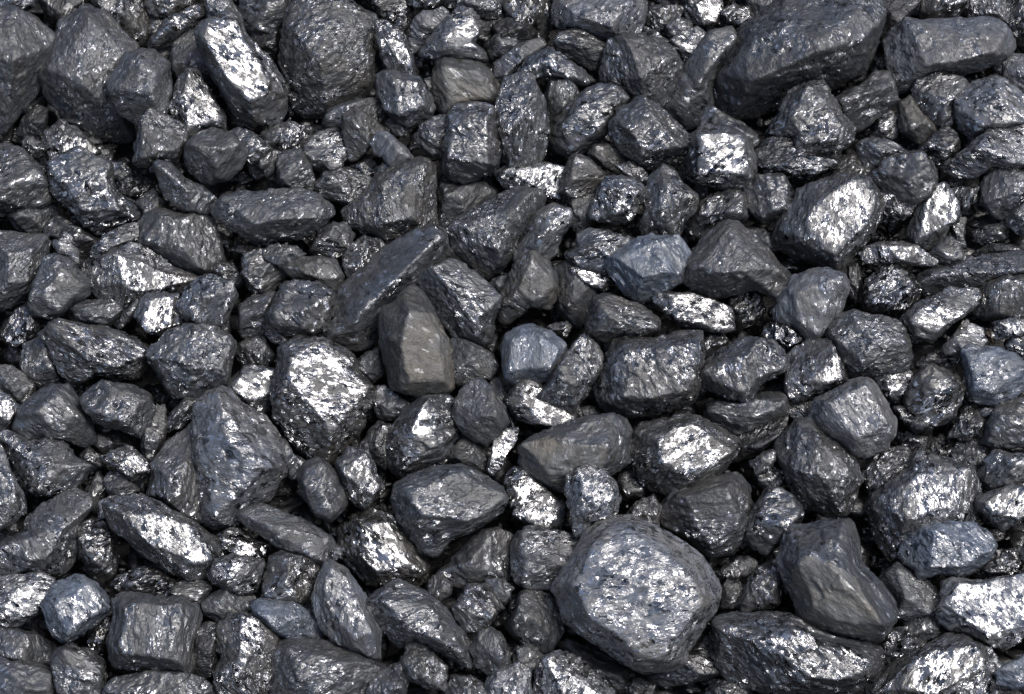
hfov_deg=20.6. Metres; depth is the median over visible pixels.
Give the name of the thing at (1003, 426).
coal lump
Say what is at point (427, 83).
coal lump
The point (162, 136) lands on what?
coal lump
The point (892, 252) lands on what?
coal lump
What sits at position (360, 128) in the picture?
coal lump
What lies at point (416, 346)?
coal lump
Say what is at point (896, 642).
coal lump
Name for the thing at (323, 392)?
coal lump
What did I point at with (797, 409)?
coal lump
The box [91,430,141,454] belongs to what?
coal lump
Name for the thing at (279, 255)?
coal lump
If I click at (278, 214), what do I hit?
coal lump
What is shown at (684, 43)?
coal lump
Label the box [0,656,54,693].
coal lump
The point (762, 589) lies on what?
coal lump
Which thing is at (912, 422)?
coal lump
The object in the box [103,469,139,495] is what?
coal lump
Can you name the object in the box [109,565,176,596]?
coal lump
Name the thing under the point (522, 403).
coal lump
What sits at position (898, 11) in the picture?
coal lump
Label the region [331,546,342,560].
coal lump
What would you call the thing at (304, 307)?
coal lump
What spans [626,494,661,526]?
coal lump
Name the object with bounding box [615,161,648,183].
coal lump
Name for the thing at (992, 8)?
coal lump
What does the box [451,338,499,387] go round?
coal lump
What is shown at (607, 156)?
coal lump
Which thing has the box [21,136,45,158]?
coal lump
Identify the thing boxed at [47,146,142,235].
coal lump
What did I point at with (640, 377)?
coal lump
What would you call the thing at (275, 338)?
coal lump
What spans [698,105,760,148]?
coal lump
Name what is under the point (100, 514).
coal lump
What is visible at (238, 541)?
coal lump
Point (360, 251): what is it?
coal lump
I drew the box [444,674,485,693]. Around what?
coal lump
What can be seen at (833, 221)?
coal lump
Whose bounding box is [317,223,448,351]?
coal lump
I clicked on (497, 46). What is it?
coal lump
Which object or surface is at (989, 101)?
coal lump
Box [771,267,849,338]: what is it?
coal lump
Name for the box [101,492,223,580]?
coal lump
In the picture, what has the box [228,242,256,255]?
coal lump
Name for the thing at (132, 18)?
coal lump
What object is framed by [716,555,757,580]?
coal lump
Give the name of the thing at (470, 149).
coal lump
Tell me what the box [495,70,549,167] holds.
coal lump
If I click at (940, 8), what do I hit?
coal lump
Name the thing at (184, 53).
coal lump
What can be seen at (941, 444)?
coal lump
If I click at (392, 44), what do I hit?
coal lump
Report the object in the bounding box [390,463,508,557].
coal lump
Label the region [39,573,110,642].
coal lump
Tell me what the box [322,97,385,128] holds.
coal lump
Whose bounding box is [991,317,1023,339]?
coal lump
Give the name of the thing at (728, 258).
coal lump
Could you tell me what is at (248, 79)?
coal lump
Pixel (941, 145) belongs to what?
coal lump
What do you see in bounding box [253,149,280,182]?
coal lump
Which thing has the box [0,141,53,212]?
coal lump
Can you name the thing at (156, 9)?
coal lump
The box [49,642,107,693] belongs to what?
coal lump
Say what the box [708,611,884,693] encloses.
coal lump
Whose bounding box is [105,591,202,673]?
coal lump
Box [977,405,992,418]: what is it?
coal lump
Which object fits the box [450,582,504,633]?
coal lump
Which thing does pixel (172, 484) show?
coal lump
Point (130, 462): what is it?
coal lump
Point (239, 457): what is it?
coal lump
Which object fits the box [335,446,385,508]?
coal lump
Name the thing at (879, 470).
coal lump
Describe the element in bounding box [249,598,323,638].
coal lump
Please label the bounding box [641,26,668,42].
coal lump
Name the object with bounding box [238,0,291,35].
coal lump
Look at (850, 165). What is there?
coal lump
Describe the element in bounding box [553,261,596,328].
coal lump
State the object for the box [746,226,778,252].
coal lump
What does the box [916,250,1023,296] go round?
coal lump
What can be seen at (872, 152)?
coal lump
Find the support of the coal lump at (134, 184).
on the loose coal
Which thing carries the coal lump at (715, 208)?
on the loose coal
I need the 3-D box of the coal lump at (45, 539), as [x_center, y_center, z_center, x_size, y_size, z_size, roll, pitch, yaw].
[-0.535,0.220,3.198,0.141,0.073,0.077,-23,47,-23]
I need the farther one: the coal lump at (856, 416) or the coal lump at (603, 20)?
the coal lump at (603, 20)
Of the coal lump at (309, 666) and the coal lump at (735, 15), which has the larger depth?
the coal lump at (735, 15)
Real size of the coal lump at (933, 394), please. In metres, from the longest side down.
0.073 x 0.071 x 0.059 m
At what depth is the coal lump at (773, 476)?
3.23 m
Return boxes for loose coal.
[0,0,1023,693]
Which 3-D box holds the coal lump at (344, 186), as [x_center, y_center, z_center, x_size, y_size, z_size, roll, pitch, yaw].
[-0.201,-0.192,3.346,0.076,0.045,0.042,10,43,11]
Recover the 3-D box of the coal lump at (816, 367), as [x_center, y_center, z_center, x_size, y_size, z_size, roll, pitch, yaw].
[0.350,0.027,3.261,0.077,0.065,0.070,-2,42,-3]
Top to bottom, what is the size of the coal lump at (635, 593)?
0.153 m
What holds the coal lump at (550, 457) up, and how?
on the loose coal
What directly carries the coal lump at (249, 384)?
on the loose coal
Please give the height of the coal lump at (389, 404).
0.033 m
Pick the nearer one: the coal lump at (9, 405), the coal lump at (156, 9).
the coal lump at (9, 405)
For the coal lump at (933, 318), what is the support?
on the loose coal
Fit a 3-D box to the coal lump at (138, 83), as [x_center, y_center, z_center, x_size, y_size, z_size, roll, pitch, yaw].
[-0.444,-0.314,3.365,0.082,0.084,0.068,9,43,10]
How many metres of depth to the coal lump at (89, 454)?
3.24 m
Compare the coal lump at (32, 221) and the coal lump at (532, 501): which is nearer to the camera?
the coal lump at (532, 501)
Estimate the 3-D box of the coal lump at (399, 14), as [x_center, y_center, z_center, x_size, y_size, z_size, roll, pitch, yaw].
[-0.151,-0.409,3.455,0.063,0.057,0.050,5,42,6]
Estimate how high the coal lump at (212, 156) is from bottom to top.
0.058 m
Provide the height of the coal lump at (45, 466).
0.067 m
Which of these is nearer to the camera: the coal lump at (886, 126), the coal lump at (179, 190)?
the coal lump at (179, 190)
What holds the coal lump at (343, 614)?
on the coal lump at (309, 666)
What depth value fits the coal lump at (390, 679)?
3.12 m
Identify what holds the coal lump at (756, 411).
on the loose coal
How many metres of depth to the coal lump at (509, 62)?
3.39 m
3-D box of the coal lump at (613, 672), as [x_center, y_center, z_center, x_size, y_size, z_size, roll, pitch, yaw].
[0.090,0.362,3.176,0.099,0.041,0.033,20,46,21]
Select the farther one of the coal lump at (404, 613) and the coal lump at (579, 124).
the coal lump at (579, 124)
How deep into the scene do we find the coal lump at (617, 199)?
3.30 m
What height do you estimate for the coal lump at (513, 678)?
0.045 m
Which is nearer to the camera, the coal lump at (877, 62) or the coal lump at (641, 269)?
the coal lump at (641, 269)
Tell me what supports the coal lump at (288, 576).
on the loose coal
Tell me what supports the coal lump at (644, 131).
on the loose coal
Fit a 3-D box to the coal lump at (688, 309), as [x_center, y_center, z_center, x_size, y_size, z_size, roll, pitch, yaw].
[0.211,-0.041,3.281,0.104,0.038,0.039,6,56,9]
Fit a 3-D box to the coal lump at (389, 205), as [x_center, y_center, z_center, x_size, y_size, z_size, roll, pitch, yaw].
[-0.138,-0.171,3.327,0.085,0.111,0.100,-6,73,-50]
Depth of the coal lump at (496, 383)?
3.27 m
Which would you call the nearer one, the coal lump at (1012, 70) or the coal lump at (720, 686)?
the coal lump at (720, 686)
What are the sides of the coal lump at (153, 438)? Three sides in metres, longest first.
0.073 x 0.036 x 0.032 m
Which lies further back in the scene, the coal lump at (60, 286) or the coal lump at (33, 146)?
the coal lump at (33, 146)
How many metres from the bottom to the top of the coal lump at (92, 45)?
0.150 m
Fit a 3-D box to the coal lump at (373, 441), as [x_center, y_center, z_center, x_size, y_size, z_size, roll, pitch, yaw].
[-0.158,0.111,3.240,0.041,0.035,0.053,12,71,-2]
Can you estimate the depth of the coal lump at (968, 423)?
3.24 m
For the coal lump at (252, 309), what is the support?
on the coal lump at (257, 351)
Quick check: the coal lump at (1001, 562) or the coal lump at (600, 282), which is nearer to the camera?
the coal lump at (1001, 562)
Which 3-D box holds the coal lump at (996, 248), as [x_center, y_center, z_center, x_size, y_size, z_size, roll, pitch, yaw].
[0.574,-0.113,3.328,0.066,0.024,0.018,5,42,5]
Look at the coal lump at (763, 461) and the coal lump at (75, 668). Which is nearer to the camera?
the coal lump at (75, 668)
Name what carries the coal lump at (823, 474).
on the loose coal
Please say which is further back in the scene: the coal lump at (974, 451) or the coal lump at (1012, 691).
the coal lump at (974, 451)
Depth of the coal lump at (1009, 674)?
3.12 m
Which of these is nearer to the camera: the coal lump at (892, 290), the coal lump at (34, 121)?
the coal lump at (892, 290)
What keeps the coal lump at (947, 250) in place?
on the coal lump at (982, 269)
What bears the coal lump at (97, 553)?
on the loose coal
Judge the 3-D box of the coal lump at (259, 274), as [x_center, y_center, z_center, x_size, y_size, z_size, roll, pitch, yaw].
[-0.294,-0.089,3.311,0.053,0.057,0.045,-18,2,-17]
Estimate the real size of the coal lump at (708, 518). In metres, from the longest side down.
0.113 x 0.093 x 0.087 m
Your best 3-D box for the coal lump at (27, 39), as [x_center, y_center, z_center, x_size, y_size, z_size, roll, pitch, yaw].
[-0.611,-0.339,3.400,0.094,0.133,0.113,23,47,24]
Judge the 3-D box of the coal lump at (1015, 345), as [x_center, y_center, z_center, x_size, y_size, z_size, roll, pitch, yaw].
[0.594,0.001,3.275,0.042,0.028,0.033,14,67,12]
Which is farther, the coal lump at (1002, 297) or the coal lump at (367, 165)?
the coal lump at (367, 165)
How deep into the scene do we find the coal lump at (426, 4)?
3.43 m
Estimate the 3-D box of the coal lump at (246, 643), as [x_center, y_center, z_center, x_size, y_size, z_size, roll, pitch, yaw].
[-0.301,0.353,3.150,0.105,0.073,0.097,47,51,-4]
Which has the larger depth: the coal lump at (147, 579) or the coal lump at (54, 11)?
the coal lump at (54, 11)
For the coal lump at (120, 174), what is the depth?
3.35 m
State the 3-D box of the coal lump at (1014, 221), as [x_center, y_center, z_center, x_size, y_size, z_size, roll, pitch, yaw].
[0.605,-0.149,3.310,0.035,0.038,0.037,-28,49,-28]
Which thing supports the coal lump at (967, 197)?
on the loose coal
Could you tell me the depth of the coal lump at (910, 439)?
3.26 m
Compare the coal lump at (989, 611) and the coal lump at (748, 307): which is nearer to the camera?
the coal lump at (989, 611)
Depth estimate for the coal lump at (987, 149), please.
3.32 m
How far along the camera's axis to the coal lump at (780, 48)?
3.35 m
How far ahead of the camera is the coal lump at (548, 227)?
3.30 m
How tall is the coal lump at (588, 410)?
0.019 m
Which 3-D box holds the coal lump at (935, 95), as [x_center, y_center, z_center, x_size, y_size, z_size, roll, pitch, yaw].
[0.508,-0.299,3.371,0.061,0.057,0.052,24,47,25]
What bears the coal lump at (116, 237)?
on the loose coal
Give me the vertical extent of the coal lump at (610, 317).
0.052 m
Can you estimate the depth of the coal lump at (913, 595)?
3.17 m
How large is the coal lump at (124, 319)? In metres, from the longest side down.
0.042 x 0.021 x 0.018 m
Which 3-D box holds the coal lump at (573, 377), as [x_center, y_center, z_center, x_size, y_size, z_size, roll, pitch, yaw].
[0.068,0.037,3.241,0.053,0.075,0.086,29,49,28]
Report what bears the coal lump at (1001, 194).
on the loose coal
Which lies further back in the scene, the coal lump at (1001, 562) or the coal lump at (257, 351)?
the coal lump at (257, 351)
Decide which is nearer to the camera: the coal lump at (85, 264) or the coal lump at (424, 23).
the coal lump at (85, 264)
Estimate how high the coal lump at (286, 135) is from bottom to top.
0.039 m
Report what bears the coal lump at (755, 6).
on the loose coal
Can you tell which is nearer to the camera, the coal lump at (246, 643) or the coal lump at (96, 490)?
the coal lump at (246, 643)
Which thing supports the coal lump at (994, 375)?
on the loose coal
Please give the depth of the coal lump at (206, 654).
3.15 m
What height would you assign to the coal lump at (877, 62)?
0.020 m
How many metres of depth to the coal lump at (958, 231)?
3.33 m
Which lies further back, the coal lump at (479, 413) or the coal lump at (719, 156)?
the coal lump at (719, 156)
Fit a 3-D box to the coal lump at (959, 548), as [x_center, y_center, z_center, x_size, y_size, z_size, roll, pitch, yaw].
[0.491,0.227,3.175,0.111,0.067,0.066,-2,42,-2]
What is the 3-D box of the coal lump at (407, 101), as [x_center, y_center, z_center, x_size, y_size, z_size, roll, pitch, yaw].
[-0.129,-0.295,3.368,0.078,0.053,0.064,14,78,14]
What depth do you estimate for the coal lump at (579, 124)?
3.34 m
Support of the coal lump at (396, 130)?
on the loose coal
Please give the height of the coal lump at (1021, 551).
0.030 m
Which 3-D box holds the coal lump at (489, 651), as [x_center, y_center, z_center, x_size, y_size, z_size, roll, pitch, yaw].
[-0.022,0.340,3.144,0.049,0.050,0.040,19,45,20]
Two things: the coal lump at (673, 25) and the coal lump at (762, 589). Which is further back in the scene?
the coal lump at (673, 25)
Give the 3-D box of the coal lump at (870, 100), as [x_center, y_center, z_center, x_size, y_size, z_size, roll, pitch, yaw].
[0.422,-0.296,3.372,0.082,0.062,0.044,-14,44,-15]
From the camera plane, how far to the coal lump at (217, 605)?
3.17 m
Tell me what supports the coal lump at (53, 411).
on the loose coal
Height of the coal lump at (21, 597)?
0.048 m
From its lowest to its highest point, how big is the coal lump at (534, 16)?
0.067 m
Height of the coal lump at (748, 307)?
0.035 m
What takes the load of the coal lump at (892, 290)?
on the loose coal
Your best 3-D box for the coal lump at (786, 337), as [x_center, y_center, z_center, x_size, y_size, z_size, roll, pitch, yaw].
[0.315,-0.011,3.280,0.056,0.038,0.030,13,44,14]
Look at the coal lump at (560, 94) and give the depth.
3.37 m
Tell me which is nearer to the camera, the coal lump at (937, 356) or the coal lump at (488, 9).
the coal lump at (937, 356)
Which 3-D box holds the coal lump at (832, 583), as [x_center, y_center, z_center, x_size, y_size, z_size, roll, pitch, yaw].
[0.363,0.264,3.150,0.100,0.113,0.159,-23,47,-23]
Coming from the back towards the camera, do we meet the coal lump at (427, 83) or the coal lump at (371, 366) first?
the coal lump at (427, 83)
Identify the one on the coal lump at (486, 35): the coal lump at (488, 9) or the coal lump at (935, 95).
the coal lump at (488, 9)
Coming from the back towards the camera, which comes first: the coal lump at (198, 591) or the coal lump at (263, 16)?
the coal lump at (263, 16)
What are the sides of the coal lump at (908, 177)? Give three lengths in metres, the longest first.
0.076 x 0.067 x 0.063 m
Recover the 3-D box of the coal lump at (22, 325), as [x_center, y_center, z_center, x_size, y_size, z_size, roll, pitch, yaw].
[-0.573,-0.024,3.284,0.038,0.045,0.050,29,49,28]
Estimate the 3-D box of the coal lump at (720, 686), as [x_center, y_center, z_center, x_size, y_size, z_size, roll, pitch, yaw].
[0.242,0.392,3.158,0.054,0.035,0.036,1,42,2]
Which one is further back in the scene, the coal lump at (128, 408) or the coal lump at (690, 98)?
the coal lump at (690, 98)
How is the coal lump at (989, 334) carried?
on the loose coal
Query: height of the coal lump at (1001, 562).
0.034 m
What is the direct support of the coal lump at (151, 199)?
on the loose coal
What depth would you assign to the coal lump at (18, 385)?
3.25 m
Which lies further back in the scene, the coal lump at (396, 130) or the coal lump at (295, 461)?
the coal lump at (396, 130)
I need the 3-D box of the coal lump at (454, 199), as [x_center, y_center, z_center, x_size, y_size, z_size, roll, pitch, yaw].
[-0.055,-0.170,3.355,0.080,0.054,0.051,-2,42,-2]
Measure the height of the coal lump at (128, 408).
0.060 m
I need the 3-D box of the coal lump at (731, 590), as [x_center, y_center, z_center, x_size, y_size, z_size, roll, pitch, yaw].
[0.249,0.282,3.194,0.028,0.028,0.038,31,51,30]
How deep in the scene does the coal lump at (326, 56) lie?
3.38 m
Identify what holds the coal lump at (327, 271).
on the loose coal
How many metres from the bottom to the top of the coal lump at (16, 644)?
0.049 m
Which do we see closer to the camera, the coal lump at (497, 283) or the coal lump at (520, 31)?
the coal lump at (497, 283)
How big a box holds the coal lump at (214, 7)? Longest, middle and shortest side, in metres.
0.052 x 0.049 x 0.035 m
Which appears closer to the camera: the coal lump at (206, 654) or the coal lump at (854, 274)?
the coal lump at (206, 654)
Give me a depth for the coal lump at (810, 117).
3.33 m
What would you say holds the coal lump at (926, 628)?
on the loose coal
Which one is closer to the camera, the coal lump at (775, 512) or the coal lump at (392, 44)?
the coal lump at (775, 512)
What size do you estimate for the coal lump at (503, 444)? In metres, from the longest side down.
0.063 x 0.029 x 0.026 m
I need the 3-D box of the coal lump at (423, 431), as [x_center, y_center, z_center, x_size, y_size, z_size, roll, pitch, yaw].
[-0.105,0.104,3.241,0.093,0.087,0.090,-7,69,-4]
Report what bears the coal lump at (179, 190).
on the coal lump at (191, 242)
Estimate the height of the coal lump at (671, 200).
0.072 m
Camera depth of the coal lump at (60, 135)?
3.37 m
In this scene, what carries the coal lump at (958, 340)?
on the coal lump at (937, 356)
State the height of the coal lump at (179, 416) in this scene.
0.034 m
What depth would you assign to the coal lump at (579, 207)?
3.32 m
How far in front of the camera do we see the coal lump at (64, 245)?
3.29 m
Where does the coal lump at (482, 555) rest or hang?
on the loose coal
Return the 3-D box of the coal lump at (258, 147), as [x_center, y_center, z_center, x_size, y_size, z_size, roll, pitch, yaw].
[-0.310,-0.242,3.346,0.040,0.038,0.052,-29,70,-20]
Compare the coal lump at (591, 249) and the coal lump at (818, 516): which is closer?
the coal lump at (818, 516)
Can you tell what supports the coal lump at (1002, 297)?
on the loose coal
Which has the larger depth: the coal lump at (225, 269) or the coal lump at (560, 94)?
the coal lump at (560, 94)
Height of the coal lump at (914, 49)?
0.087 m
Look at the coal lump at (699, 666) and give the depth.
3.16 m
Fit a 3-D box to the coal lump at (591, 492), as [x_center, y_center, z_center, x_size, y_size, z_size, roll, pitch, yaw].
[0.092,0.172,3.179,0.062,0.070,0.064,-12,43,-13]
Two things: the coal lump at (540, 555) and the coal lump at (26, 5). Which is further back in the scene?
the coal lump at (26, 5)
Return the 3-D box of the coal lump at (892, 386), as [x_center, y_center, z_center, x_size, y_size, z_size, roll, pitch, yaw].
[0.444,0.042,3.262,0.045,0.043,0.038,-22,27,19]
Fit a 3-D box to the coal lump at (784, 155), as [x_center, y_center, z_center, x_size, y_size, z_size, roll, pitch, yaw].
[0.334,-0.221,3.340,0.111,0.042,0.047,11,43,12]
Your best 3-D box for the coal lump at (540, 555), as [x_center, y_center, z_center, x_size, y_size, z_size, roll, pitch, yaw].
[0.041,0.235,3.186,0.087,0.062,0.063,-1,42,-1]
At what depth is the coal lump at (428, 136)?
3.34 m
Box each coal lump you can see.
[0,0,35,10]
[0,4,55,134]
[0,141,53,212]
[0,230,51,308]
[0,300,41,348]
[0,364,35,404]
[0,389,18,428]
[0,428,91,497]
[0,443,27,530]
[0,487,92,577]
[0,571,55,628]
[0,627,58,666]
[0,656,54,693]
[7,204,59,233]
[12,383,97,447]
[15,104,48,140]
[18,337,60,387]
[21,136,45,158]
[27,253,90,319]
[37,318,149,384]
[38,0,88,28]
[38,3,139,144]
[39,118,101,169]
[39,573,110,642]
[42,214,98,258]
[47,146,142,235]
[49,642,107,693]
[52,231,80,266]
[67,299,123,325]
[77,517,118,585]
[78,445,104,474]
[79,258,92,270]
[79,379,156,437]
[83,242,198,309]
[85,471,106,515]
[87,222,138,259]
[87,616,110,657]
[91,0,150,47]
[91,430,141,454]
[96,495,117,519]
[100,444,149,482]
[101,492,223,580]
[102,670,215,693]
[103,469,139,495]
[104,47,172,126]
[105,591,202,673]
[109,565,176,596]
[111,158,156,199]
[113,299,137,329]
[114,168,129,181]
[132,107,187,167]
[133,291,184,336]
[134,188,165,213]
[136,207,225,274]
[140,403,167,461]
[144,0,190,18]
[145,3,205,48]
[145,323,236,398]
[145,423,198,520]
[152,159,216,214]
[166,397,197,433]
[167,579,211,604]
[168,66,227,139]
[169,27,217,88]
[176,273,238,328]
[183,127,247,186]
[190,385,288,529]
[194,7,288,130]
[194,621,218,679]
[200,588,256,622]
[204,0,244,25]
[206,553,265,595]
[209,188,335,241]
[212,261,245,288]
[212,611,280,693]
[215,526,268,557]
[227,363,275,415]
[228,127,273,165]
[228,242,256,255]
[235,335,274,366]
[236,503,337,565]
[237,291,276,338]
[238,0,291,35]
[240,247,287,293]
[249,30,279,63]
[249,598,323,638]
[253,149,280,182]
[260,120,313,151]
[260,550,319,605]
[261,324,291,345]
[262,242,306,268]
[265,279,337,336]
[269,638,386,693]
[270,334,376,465]
[276,148,315,190]
[277,0,377,118]
[281,255,344,290]
[282,438,305,480]
[296,457,347,522]
[301,127,346,173]
[309,221,355,258]
[310,558,382,659]
[313,166,371,205]
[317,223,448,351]
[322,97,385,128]
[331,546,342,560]
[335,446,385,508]
[336,505,429,588]
[340,156,438,243]
[341,105,384,161]
[341,235,385,279]
[348,156,377,177]
[357,346,384,383]
[357,420,391,469]
[364,0,414,32]
[365,662,408,693]
[366,578,472,669]
[369,131,413,166]
[373,384,410,421]
[374,18,418,75]
[374,69,435,128]
[377,284,454,397]
[385,118,408,137]
[385,393,458,479]
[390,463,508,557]
[398,640,448,691]
[407,0,440,9]
[408,6,448,53]
[413,114,446,158]
[416,258,501,345]
[418,5,488,61]
[423,77,430,90]
[426,573,452,602]
[430,56,500,113]
[436,180,497,226]
[436,526,514,588]
[438,101,502,183]
[442,186,546,279]
[443,0,502,19]
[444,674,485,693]
[447,436,488,473]
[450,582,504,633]
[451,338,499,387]
[452,377,509,446]
[469,626,511,675]
[477,12,506,42]
[484,577,514,605]
[484,661,532,693]
[485,28,518,59]
[486,427,518,475]
[489,274,507,292]
[489,375,516,427]
[491,17,531,42]
[492,37,546,81]
[493,161,564,202]
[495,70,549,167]
[497,250,558,324]
[500,323,567,385]
[503,0,551,45]
[503,378,579,427]
[503,466,567,529]
[504,588,564,653]
[510,524,579,590]
[511,644,543,672]
[512,203,573,261]
[516,46,595,85]
[517,412,633,493]
[532,649,616,693]
[536,333,603,415]
[544,78,578,124]
[546,321,572,338]
[548,82,629,157]
[550,514,721,674]
[551,0,647,41]
[553,27,605,71]
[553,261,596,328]
[556,638,629,693]
[558,153,605,198]
[563,227,634,274]
[563,462,621,537]
[568,265,612,292]
[569,193,594,233]
[576,405,602,417]
[584,293,660,342]
[586,174,645,224]
[587,143,631,174]
[592,330,706,418]
[598,32,683,107]
[604,233,691,302]
[608,95,689,170]
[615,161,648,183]
[616,467,647,500]
[624,676,655,693]
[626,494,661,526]
[630,412,740,495]
[638,163,698,235]
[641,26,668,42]
[644,3,683,32]
[646,635,719,686]
[651,290,735,333]
[659,471,753,558]
[663,25,737,130]
[664,15,692,38]
[669,26,705,62]
[682,0,723,27]
[683,219,791,298]
[684,123,757,188]
[687,188,749,241]
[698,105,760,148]
[699,336,788,402]
[703,391,789,434]
[704,333,729,358]
[704,678,751,693]
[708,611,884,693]
[713,0,886,119]
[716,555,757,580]
[719,579,742,610]
[720,2,753,27]
[728,291,765,324]
[731,414,789,462]
[734,558,783,611]
[742,172,793,223]
[743,486,804,555]
[745,0,772,14]
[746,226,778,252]
[748,449,775,475]
[753,466,784,488]
[754,136,841,182]
[759,319,804,350]
[765,79,856,156]
[771,172,884,269]
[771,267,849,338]
[772,416,864,516]
[775,518,898,642]
[783,338,848,402]
[789,399,813,419]
[808,376,897,457]
[815,512,842,520]
[821,156,871,177]
[825,309,913,377]
[835,70,900,132]
[847,261,861,304]
[855,137,905,169]
[857,240,938,266]
[859,263,921,317]
[861,445,912,493]
[864,632,1001,693]
[865,444,982,562]
[868,110,899,139]
[868,149,937,205]
[869,55,886,70]
[872,369,913,404]
[878,0,919,48]
[878,561,939,620]
[879,625,927,666]
[880,191,916,220]
[882,16,1015,94]
[891,428,931,450]
[893,405,933,434]
[896,94,937,144]
[897,520,997,580]
[899,286,981,342]
[902,363,966,426]
[902,616,941,641]
[905,181,961,251]
[910,72,968,126]
[910,348,959,369]
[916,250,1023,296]
[917,125,960,176]
[918,0,968,19]
[928,235,966,265]
[929,433,954,456]
[933,573,1023,648]
[939,123,1023,178]
[942,323,987,356]
[946,405,984,440]
[949,216,966,249]
[949,438,987,470]
[952,74,1023,141]
[952,186,979,212]
[954,319,969,332]
[960,343,1023,405]
[963,0,1006,21]
[970,222,1008,246]
[970,243,1023,256]
[972,274,1023,321]
[973,483,1023,531]
[976,449,1023,490]
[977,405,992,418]
[978,168,1023,220]
[978,396,1023,448]
[979,548,1023,578]
[983,644,1003,677]
[985,328,995,342]
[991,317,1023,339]
[993,653,1023,689]
[1001,53,1023,92]
[1003,687,1023,693]
[1004,203,1023,236]
[1005,0,1023,49]
[1005,335,1023,359]
[1016,543,1023,564]
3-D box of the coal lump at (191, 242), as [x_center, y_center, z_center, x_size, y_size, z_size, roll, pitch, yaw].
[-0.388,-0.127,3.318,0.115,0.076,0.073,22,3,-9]
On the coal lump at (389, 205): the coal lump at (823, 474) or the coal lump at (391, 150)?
the coal lump at (391, 150)
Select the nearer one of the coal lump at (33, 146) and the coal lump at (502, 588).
the coal lump at (502, 588)
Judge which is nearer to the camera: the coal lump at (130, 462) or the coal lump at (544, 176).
the coal lump at (130, 462)
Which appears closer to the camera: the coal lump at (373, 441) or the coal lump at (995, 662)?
the coal lump at (995, 662)
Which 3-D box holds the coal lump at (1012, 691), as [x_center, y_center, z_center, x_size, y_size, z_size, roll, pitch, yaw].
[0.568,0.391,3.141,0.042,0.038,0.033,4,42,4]
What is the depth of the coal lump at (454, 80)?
3.37 m
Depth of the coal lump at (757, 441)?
3.25 m
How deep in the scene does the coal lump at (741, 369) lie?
3.23 m
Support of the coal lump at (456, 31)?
on the loose coal
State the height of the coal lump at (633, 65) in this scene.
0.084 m
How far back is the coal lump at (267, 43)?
3.42 m
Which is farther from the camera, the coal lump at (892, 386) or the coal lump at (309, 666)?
the coal lump at (892, 386)
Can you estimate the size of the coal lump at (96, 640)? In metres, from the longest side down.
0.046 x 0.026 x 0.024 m
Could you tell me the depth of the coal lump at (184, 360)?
3.23 m
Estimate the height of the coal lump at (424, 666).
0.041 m
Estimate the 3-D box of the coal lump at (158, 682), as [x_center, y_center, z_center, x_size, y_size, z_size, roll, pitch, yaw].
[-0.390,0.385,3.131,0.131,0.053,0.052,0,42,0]
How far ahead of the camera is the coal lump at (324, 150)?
3.35 m
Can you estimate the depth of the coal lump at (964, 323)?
3.28 m
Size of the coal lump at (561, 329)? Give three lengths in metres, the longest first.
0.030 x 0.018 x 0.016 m
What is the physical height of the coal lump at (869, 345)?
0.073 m
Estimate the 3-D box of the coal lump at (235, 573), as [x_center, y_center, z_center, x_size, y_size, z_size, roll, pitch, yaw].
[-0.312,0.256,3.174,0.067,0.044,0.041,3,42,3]
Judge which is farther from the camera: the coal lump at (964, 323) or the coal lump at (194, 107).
the coal lump at (194, 107)
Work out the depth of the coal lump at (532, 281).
3.28 m
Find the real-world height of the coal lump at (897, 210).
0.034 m
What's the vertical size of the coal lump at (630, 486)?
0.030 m
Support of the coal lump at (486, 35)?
on the loose coal
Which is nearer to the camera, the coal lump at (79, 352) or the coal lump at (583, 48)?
the coal lump at (79, 352)
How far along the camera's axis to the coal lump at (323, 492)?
3.18 m
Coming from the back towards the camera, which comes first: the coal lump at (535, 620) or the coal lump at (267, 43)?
the coal lump at (267, 43)
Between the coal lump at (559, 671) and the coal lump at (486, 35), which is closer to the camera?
the coal lump at (559, 671)
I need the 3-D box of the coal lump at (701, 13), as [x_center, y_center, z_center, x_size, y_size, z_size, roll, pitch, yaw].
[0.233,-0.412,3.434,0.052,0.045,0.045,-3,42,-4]
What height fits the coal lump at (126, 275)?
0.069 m
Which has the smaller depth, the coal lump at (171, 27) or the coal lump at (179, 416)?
the coal lump at (179, 416)
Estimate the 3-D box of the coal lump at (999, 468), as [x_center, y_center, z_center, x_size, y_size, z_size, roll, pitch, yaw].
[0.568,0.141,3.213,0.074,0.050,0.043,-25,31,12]
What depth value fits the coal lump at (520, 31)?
3.41 m
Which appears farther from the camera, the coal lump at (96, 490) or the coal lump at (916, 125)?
the coal lump at (916, 125)
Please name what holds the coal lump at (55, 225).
on the loose coal
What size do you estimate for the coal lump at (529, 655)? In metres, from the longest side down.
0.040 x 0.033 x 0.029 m
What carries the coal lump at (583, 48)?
on the loose coal
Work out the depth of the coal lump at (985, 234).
3.33 m
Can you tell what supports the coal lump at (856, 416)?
on the coal lump at (823, 474)
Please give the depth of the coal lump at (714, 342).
3.29 m
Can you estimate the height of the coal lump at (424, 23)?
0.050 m
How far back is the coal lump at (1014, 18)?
3.42 m
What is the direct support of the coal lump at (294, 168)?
on the loose coal
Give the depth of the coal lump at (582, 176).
3.32 m
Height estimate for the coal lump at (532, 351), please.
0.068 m

